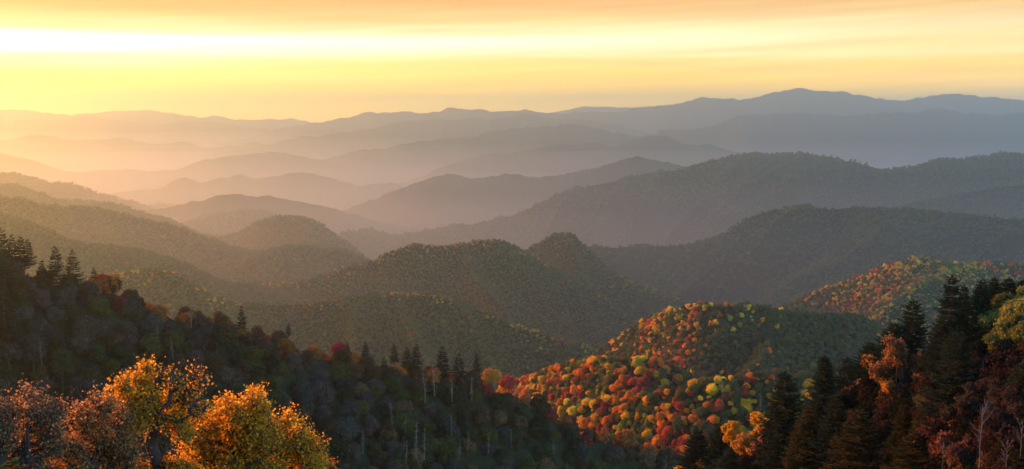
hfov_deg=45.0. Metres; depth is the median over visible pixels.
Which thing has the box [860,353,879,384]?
autumn shrub
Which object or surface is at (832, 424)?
spruce tree
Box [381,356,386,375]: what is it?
spruce tree
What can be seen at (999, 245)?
forested ridge
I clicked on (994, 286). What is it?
spruce tree
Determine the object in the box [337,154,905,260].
mountain ridge
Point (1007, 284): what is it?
spruce tree
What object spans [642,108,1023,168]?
mountain ridge
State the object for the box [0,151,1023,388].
wooded canopy
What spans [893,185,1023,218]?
hills right edge spur
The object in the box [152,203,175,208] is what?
hills left hump
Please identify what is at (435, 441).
broadleaf tree
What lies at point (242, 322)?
spruce tree
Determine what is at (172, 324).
broadleaf tree
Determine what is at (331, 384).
broadleaf tree
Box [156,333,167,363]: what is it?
spruce tree
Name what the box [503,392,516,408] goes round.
broadleaf tree
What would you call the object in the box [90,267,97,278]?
spruce tree
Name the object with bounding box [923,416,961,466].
autumn shrub
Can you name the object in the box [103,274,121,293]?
broadleaf tree
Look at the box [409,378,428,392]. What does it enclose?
broadleaf tree
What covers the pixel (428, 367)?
broadleaf tree
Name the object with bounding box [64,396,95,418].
broadleaf tree
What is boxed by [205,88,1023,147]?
mountain ridge
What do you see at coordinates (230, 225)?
forested hill
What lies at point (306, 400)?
broadleaf tree
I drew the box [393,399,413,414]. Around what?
broadleaf tree
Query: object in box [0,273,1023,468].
wooded canopy
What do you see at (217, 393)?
broadleaf tree
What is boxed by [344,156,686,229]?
mountain ridge
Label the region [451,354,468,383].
spruce tree
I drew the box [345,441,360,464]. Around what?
broadleaf tree
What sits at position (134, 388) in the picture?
golden tree
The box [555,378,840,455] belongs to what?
hills bright front rise
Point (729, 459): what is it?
spruce tree
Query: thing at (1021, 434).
dead tree
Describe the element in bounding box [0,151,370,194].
mountain ridge
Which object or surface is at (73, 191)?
mountain ridge
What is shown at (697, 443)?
spruce tree
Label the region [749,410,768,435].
autumn shrub
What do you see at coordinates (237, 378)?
broadleaf tree
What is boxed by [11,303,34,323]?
broadleaf tree
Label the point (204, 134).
mountain ridge
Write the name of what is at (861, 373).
spruce tree
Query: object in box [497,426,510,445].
broadleaf tree
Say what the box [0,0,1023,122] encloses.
sky
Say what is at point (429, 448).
broadleaf tree
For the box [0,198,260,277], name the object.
forested ridge
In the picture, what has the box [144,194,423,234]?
mountain ridge
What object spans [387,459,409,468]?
broadleaf tree
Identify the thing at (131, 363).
broadleaf tree
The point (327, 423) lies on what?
spruce tree
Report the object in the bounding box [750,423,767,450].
autumn shrub
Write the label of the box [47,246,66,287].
spruce tree
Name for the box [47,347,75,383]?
broadleaf tree
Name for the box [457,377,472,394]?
broadleaf tree
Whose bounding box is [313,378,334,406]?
broadleaf tree
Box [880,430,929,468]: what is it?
spruce tree
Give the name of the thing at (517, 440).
broadleaf tree
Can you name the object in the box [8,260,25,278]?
broadleaf tree
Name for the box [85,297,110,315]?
broadleaf tree
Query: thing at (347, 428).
broadleaf tree
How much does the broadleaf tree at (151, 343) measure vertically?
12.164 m
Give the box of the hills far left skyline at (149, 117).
[0,106,653,129]
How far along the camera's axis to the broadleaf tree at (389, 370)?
467.57 m
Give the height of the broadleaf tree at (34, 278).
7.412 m
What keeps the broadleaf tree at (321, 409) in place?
on the dark hillside at (479, 459)
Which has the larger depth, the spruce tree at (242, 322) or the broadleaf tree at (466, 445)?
the broadleaf tree at (466, 445)
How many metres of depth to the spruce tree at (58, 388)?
360.80 m
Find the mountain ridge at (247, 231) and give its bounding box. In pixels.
[0,185,362,257]
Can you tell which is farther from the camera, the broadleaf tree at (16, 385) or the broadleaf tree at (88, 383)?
the broadleaf tree at (88, 383)
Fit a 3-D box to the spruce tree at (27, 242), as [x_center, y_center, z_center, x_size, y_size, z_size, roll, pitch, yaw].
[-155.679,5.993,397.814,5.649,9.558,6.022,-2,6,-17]
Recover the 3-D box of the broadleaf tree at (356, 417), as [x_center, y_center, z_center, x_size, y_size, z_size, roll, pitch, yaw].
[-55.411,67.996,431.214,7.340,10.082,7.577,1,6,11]
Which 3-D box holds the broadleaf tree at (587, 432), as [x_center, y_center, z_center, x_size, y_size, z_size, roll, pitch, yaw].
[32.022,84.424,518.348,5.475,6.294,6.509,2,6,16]
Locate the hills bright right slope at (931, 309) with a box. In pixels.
[786,260,1023,345]
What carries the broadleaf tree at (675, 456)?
on the dark hillside at (479, 459)
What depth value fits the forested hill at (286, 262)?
3665.31 m
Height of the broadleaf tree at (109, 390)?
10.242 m
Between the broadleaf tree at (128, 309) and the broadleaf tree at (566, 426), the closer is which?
the broadleaf tree at (128, 309)
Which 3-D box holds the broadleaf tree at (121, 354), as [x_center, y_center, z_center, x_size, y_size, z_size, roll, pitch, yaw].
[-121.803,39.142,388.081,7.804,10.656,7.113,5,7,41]
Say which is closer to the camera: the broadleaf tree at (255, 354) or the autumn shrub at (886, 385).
the autumn shrub at (886, 385)
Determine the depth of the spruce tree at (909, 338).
158.76 m
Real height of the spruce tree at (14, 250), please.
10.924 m
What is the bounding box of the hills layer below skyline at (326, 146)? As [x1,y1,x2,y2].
[213,113,650,159]
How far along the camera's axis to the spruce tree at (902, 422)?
147.67 m
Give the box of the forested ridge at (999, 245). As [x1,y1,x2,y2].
[592,207,1023,308]
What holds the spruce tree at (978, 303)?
on the hillside at (920, 397)
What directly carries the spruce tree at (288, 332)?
on the dark hillside at (479, 459)
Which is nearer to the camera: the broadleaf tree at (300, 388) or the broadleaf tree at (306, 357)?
the broadleaf tree at (300, 388)
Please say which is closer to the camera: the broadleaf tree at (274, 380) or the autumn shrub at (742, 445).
the autumn shrub at (742, 445)
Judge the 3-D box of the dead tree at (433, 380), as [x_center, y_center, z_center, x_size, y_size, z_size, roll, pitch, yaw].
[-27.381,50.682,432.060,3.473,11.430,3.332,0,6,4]
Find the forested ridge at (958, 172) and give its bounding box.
[874,153,1023,207]
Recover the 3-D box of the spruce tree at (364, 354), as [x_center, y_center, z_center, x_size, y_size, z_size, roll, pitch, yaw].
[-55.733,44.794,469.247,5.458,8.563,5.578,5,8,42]
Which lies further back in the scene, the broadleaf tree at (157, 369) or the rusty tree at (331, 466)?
the broadleaf tree at (157, 369)
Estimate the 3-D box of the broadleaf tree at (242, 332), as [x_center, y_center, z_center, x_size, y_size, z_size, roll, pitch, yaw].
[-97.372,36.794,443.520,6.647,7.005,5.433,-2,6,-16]
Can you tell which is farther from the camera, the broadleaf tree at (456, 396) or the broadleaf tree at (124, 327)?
the broadleaf tree at (456, 396)
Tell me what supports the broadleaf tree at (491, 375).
on the dark hillside at (479, 459)
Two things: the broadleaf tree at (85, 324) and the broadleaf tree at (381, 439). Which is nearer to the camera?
the broadleaf tree at (85, 324)
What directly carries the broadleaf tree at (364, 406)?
on the dark hillside at (479, 459)
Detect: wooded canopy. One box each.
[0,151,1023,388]
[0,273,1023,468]
[584,300,922,380]
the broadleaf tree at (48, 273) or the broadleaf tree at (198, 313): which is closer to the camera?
the broadleaf tree at (48, 273)
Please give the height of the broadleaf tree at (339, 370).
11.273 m
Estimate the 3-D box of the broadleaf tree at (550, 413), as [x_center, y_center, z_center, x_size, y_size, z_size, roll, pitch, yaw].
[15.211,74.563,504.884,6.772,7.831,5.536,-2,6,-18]
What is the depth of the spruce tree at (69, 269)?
408.11 m
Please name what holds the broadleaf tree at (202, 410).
on the dark hillside at (479, 459)
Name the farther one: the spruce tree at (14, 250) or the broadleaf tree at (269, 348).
the broadleaf tree at (269, 348)
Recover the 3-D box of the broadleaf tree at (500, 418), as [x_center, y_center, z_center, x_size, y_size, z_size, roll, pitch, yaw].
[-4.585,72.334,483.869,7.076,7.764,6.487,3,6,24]
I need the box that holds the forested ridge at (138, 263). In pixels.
[0,214,285,305]
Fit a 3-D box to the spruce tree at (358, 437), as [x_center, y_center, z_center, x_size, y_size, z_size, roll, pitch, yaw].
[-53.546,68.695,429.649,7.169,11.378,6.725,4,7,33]
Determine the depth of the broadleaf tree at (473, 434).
465.96 m
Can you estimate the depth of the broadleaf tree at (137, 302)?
410.70 m
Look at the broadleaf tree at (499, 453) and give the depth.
468.10 m
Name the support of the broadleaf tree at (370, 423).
on the dark hillside at (479, 459)
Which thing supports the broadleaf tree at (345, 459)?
on the dark hillside at (479, 459)
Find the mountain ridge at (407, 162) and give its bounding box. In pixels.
[322,124,642,183]
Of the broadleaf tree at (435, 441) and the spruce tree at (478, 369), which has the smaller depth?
the broadleaf tree at (435, 441)
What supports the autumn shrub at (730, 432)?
on the hillside at (920, 397)
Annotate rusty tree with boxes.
[0,373,77,468]
[39,380,152,468]
[297,455,338,468]
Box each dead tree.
[420,427,427,459]
[430,365,436,395]
[969,398,991,465]
[1001,437,1012,464]
[1016,419,1023,454]
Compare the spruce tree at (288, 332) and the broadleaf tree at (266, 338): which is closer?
the broadleaf tree at (266, 338)
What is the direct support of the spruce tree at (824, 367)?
on the hillside at (920, 397)
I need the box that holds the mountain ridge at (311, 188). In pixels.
[111,172,406,210]
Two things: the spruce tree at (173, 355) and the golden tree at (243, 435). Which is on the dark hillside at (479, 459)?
the spruce tree at (173, 355)
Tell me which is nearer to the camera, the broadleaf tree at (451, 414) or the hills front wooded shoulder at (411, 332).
the broadleaf tree at (451, 414)
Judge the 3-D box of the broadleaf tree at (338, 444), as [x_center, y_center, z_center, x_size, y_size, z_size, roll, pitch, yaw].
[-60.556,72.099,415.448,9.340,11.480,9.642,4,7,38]
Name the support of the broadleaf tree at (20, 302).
on the dark hillside at (479, 459)
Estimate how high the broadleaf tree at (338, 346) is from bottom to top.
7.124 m
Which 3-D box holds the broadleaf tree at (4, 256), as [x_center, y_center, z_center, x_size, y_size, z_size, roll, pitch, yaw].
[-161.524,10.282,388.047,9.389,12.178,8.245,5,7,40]
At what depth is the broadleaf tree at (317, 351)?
458.56 m
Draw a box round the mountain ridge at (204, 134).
[0,116,270,147]
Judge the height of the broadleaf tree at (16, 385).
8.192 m
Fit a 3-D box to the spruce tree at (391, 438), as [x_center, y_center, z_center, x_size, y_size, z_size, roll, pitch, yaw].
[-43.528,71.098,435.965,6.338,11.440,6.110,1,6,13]
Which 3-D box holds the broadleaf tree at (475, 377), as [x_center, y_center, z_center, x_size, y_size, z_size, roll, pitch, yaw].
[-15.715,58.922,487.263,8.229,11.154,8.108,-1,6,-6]
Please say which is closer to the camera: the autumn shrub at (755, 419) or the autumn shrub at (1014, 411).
the autumn shrub at (1014, 411)
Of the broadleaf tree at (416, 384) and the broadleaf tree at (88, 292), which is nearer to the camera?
the broadleaf tree at (88, 292)
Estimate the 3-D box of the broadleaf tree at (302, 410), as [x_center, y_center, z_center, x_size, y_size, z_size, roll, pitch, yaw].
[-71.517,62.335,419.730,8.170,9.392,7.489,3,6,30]
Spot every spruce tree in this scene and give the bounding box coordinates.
[0,227,17,261]
[0,288,28,350]
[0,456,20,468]
[7,234,21,260]
[12,268,34,303]
[14,236,31,268]
[21,239,36,266]
[35,260,54,299]
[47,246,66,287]
[48,362,78,410]
[61,250,87,285]
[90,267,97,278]
[137,338,145,357]
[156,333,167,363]
[166,347,182,374]
[236,306,247,328]
[285,323,291,335]
[318,411,334,435]
[353,417,365,446]
[360,341,373,358]
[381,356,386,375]
[382,420,395,448]
[389,344,399,362]
[400,347,414,372]
[410,344,424,369]
[433,412,448,437]
[434,346,452,379]
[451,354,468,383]
[471,353,482,375]
[518,418,531,446]
[676,429,718,468]
[708,424,735,463]
[712,448,747,468]
[750,371,806,468]
[778,404,823,468]
[799,355,844,427]
[805,391,854,464]
[818,409,884,468]
[833,357,858,393]
[845,341,880,382]
[859,322,913,380]
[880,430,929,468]
[881,404,913,462]
[892,298,932,360]
[902,400,933,459]
[912,330,981,434]
[919,318,946,377]
[921,274,972,371]
[955,284,971,321]
[960,279,996,335]
[976,439,1003,468]
[987,277,1001,306]
[989,278,1016,298]
[1010,280,1023,295]
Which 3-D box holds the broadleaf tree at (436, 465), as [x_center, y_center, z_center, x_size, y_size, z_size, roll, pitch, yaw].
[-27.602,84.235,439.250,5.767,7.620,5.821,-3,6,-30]
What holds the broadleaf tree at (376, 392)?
on the dark hillside at (479, 459)
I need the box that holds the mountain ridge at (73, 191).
[0,173,150,209]
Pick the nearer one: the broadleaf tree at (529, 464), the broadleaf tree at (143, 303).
the broadleaf tree at (143, 303)
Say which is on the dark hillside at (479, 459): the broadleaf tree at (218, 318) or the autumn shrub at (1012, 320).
the broadleaf tree at (218, 318)
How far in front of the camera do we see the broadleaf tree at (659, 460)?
522.49 m
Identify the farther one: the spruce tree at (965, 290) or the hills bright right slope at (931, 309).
the hills bright right slope at (931, 309)
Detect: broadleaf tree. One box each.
[0,248,13,273]
[0,338,24,367]
[0,378,13,396]
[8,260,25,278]
[9,381,32,397]
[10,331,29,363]
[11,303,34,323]
[12,275,37,300]
[14,295,36,310]
[19,330,48,372]
[21,385,43,408]
[25,316,48,336]
[29,365,49,380]
[30,288,52,310]
[31,275,47,288]
[32,376,55,398]
[36,269,53,281]
[44,306,65,324]
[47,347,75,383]
[53,285,78,307]
[63,280,81,296]
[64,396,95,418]
[67,330,95,355]
[67,376,84,398]
[69,313,96,337]
[78,280,101,304]
[78,368,104,383]
[80,362,101,374]
[80,377,105,404]
[81,278,104,292]
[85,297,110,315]
[96,273,109,292]
[99,358,121,379]
[101,275,123,294]
[101,330,125,348]
[102,383,114,396]
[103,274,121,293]
[111,295,127,310]
[113,344,133,365]
[114,319,137,335]
[117,299,142,320]
[117,365,138,382]
[120,288,141,301]
[120,332,137,350]
[120,359,141,369]
[126,297,142,320]
[137,312,165,335]
[137,356,163,383]
[138,331,164,360]
[139,298,146,306]
[149,303,168,322]
[158,325,175,341]
[160,329,185,353]
[160,370,179,388]
[161,320,183,335]
[166,352,186,374]
[174,311,195,329]
[175,304,193,322]
[176,320,189,337]
[177,340,192,359]
[181,367,198,386]
[185,349,204,371]
[187,400,212,419]
[188,325,212,351]
[193,315,213,330]
[194,310,203,321]
[207,331,227,353]
[211,387,227,401]
[212,309,228,326]
[213,365,235,382]
[216,322,243,341]
[219,318,232,325]
[226,365,245,389]
[229,386,244,396]
[237,328,247,341]
[243,324,264,345]
[245,344,264,366]
[250,333,270,344]
[251,375,266,387]
[257,341,280,362]
[261,388,283,415]
[265,373,283,390]
[268,334,282,344]
[268,380,283,389]
[269,360,289,374]
[271,330,288,354]
[277,338,294,357]
[281,392,293,415]
[285,352,303,373]
[290,379,303,387]
[291,377,315,403]
[292,404,312,425]
[298,394,315,413]
[300,347,314,366]
[304,344,322,359]
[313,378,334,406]
[314,368,330,377]
[314,404,330,423]
[317,381,336,403]
[319,444,331,459]
[320,434,347,454]
[322,354,334,364]
[328,361,352,388]
[330,341,345,353]
[331,373,354,389]
[332,349,350,365]
[333,414,358,441]
[334,454,353,468]
[336,385,355,404]
[336,457,349,468]
[337,397,360,417]
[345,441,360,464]
[346,362,363,385]
[347,351,361,363]
[351,382,369,397]
[351,398,369,419]
[354,416,363,434]
[359,356,374,377]
[359,391,375,409]
[361,414,380,436]
[366,378,386,394]
[369,388,380,401]
[377,424,398,447]
[379,397,395,416]
[382,374,402,391]
[382,416,398,429]
[383,365,403,380]
[384,439,406,456]
[387,453,409,467]
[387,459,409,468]
[391,365,405,375]
[391,409,414,440]
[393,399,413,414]
[395,424,413,443]
[408,446,423,466]
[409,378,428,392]
[409,390,429,405]
[412,438,435,466]
[413,368,425,377]
[421,419,437,436]
[422,366,440,382]
[424,366,434,372]
[424,402,436,416]
[428,383,446,397]
[428,461,442,468]
[430,438,441,454]
[433,442,457,464]
[436,411,459,436]
[437,435,459,448]
[441,409,457,421]
[442,385,467,408]
[442,458,463,468]
[444,373,456,382]
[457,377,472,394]
[459,438,476,454]
[461,424,480,442]
[462,464,476,468]
[463,371,481,389]
[468,389,482,403]
[473,406,492,425]
[477,424,498,441]
[480,383,494,398]
[481,367,501,385]
[481,443,494,456]
[490,392,509,410]
[492,410,509,426]
[494,448,509,463]
[496,454,513,468]
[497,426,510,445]
[499,374,515,392]
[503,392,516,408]
[503,427,524,449]
[507,414,527,438]
[514,404,526,417]
[517,394,531,407]
[517,455,536,468]
[530,393,548,413]
[533,442,554,461]
[536,455,555,468]
[543,408,556,421]
[547,430,561,442]
[559,422,575,435]
[561,418,572,423]
[572,441,587,460]
[580,435,594,448]
[582,429,593,438]
[589,458,607,468]
[595,431,609,442]
[603,449,617,463]
[609,446,624,461]
[615,428,636,447]
[622,447,634,460]
[638,449,655,468]
[638,465,651,468]
[644,443,658,455]
[653,455,665,468]
[657,462,671,468]
[658,445,672,459]
[672,454,683,462]
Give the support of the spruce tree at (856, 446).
on the hillside at (920, 397)
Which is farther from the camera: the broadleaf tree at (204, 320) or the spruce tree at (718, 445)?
the broadleaf tree at (204, 320)
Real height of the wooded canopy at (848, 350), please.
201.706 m
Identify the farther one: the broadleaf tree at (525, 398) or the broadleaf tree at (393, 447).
the broadleaf tree at (525, 398)
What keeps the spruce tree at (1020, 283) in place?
on the hillside at (920, 397)
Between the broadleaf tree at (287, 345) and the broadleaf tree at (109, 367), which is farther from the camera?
the broadleaf tree at (287, 345)
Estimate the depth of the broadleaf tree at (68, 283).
402.30 m
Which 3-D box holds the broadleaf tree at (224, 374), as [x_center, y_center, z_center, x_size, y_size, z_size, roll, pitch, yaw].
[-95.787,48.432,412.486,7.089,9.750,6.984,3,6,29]
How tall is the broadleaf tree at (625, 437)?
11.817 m
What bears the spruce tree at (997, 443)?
on the hillside at (920, 397)
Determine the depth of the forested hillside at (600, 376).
904.12 m
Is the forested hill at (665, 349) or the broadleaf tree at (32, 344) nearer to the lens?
the broadleaf tree at (32, 344)
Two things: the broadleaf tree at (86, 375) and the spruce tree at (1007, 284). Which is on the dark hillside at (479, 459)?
the broadleaf tree at (86, 375)
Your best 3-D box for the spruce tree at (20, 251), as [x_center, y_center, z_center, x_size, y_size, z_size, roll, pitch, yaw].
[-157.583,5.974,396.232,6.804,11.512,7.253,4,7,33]
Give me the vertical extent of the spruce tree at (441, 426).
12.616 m
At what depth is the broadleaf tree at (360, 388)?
449.27 m
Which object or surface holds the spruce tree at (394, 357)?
on the dark hillside at (479, 459)
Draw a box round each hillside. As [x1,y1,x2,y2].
[0,277,680,468]
[776,327,1023,468]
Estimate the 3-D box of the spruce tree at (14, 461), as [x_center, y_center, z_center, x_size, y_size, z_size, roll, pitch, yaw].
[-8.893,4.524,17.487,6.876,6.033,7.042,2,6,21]
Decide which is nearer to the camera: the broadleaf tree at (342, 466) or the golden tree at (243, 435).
the golden tree at (243, 435)
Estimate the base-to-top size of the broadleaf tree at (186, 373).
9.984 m
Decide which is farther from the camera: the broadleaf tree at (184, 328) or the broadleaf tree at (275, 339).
the broadleaf tree at (275, 339)
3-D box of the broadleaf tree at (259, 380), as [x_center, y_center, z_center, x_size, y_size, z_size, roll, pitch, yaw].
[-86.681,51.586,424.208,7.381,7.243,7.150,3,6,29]
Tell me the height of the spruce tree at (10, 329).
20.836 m
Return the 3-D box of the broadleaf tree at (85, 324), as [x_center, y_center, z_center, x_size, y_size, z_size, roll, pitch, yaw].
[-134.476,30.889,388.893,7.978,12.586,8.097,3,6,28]
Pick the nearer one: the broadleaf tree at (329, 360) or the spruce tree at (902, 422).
the spruce tree at (902, 422)
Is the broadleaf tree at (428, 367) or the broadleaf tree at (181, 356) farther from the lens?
the broadleaf tree at (428, 367)
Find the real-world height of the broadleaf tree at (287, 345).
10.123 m
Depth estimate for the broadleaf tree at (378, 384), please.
455.63 m
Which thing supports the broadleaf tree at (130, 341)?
on the dark hillside at (479, 459)
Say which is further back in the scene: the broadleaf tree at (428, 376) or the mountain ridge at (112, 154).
the mountain ridge at (112, 154)
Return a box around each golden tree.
[99,354,216,468]
[172,382,337,468]
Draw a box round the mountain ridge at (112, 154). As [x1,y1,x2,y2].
[0,135,267,171]
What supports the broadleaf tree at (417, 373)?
on the dark hillside at (479, 459)
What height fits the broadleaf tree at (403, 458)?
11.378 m
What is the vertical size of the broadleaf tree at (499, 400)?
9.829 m
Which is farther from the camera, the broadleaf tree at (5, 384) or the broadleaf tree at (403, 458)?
the broadleaf tree at (403, 458)
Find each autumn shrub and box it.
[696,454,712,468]
[720,420,740,448]
[730,424,760,455]
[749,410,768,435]
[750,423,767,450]
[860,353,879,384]
[868,331,924,386]
[875,355,895,392]
[910,413,949,460]
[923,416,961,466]
[939,376,994,434]
[945,433,989,468]
[977,385,1023,440]
[980,377,1003,408]
[982,311,1023,346]
[999,379,1023,424]
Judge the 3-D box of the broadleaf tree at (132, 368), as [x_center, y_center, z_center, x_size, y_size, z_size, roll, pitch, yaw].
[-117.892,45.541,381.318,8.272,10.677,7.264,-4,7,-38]
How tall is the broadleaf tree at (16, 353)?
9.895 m
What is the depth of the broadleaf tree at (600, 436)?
522.25 m
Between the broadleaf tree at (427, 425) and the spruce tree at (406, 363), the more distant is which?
the spruce tree at (406, 363)
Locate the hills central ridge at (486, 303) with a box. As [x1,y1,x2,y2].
[269,241,637,348]
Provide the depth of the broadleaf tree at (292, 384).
432.69 m
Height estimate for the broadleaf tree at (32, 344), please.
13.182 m
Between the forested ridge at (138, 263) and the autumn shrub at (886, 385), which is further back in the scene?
the forested ridge at (138, 263)
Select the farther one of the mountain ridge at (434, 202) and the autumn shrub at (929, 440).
the mountain ridge at (434, 202)
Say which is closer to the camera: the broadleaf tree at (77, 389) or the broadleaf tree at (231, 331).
the broadleaf tree at (77, 389)
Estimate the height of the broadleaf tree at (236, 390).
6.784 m
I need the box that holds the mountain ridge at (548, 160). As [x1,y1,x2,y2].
[396,135,742,185]
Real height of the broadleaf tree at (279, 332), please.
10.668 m
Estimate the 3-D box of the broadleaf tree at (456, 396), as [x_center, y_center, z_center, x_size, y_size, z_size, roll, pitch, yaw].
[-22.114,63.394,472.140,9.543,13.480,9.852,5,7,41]
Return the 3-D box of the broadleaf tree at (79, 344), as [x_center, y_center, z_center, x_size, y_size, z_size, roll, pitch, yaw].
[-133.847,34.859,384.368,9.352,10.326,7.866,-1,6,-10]
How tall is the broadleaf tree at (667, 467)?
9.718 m
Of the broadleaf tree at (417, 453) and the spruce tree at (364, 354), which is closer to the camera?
the broadleaf tree at (417, 453)
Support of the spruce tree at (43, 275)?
on the dark hillside at (479, 459)
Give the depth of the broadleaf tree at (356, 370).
455.85 m
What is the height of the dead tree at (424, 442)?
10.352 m
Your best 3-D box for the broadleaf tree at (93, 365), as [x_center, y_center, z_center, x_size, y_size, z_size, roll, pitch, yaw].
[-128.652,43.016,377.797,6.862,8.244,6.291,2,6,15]
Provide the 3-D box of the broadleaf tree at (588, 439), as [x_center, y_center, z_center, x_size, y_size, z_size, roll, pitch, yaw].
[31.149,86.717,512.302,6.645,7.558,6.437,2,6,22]
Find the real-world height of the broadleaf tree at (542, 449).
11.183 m
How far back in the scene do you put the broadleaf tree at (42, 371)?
365.53 m
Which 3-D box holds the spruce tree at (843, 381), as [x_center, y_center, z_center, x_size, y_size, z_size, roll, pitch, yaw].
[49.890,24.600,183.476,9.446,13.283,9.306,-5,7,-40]
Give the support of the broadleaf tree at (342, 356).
on the dark hillside at (479, 459)
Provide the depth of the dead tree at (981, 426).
101.95 m
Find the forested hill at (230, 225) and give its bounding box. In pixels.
[184,212,272,234]
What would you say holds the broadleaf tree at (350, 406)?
on the dark hillside at (479, 459)
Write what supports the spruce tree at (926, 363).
on the hillside at (920, 397)
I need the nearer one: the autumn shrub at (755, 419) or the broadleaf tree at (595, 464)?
the autumn shrub at (755, 419)
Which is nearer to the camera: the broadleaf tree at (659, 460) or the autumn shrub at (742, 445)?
the autumn shrub at (742, 445)
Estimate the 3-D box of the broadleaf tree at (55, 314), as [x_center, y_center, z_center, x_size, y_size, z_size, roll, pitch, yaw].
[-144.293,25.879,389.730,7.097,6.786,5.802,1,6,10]
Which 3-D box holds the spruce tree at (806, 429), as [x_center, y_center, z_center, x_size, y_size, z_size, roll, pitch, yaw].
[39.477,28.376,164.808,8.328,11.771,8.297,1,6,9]
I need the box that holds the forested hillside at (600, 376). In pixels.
[512,362,688,403]
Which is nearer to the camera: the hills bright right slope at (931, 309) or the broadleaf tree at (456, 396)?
the broadleaf tree at (456, 396)
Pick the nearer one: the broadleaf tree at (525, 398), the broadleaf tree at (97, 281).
the broadleaf tree at (97, 281)
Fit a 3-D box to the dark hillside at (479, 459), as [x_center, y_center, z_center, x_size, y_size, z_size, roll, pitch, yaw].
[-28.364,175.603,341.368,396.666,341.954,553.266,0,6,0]
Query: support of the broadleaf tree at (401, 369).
on the dark hillside at (479, 459)
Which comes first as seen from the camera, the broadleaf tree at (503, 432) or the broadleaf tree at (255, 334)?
the broadleaf tree at (255, 334)
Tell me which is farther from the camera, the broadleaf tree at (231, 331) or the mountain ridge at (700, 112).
the mountain ridge at (700, 112)
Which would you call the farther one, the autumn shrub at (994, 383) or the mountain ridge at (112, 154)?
the mountain ridge at (112, 154)
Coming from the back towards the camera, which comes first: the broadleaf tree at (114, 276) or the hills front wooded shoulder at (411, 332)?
the hills front wooded shoulder at (411, 332)
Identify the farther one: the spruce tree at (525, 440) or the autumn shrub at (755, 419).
the spruce tree at (525, 440)
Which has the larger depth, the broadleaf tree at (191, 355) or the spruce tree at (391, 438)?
the spruce tree at (391, 438)
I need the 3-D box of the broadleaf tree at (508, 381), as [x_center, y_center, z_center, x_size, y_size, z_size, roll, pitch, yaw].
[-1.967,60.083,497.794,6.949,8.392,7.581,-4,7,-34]
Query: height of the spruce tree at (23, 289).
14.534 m
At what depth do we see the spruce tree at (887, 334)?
160.22 m
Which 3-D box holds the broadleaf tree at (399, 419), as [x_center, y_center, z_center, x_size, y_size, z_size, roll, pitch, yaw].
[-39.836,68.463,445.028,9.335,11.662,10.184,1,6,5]
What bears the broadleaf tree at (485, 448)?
on the dark hillside at (479, 459)
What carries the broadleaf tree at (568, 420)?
on the dark hillside at (479, 459)
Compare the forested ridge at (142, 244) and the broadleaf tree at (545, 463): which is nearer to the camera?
the broadleaf tree at (545, 463)
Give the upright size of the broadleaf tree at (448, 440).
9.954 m
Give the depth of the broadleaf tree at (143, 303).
424.05 m
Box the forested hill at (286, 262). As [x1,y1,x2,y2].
[225,247,366,283]
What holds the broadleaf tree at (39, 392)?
on the dark hillside at (479, 459)
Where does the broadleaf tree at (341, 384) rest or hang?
on the dark hillside at (479, 459)
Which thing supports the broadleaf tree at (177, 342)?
on the dark hillside at (479, 459)
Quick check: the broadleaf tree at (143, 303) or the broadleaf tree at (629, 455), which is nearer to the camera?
the broadleaf tree at (143, 303)
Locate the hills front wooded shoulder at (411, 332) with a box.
[112,270,591,389]
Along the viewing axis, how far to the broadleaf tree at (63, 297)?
396.39 m
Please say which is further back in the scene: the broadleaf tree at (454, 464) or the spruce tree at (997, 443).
the broadleaf tree at (454, 464)
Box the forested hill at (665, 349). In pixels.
[599,306,881,377]
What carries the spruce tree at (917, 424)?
on the hillside at (920, 397)
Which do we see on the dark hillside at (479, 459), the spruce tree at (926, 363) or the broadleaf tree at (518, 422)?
the broadleaf tree at (518, 422)
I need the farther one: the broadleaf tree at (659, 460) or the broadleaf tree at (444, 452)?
the broadleaf tree at (659, 460)
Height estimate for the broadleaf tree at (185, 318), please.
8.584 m
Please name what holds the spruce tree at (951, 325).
on the hillside at (920, 397)
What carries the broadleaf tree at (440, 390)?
on the dark hillside at (479, 459)
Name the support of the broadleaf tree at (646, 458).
on the dark hillside at (479, 459)
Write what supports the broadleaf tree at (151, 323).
on the dark hillside at (479, 459)

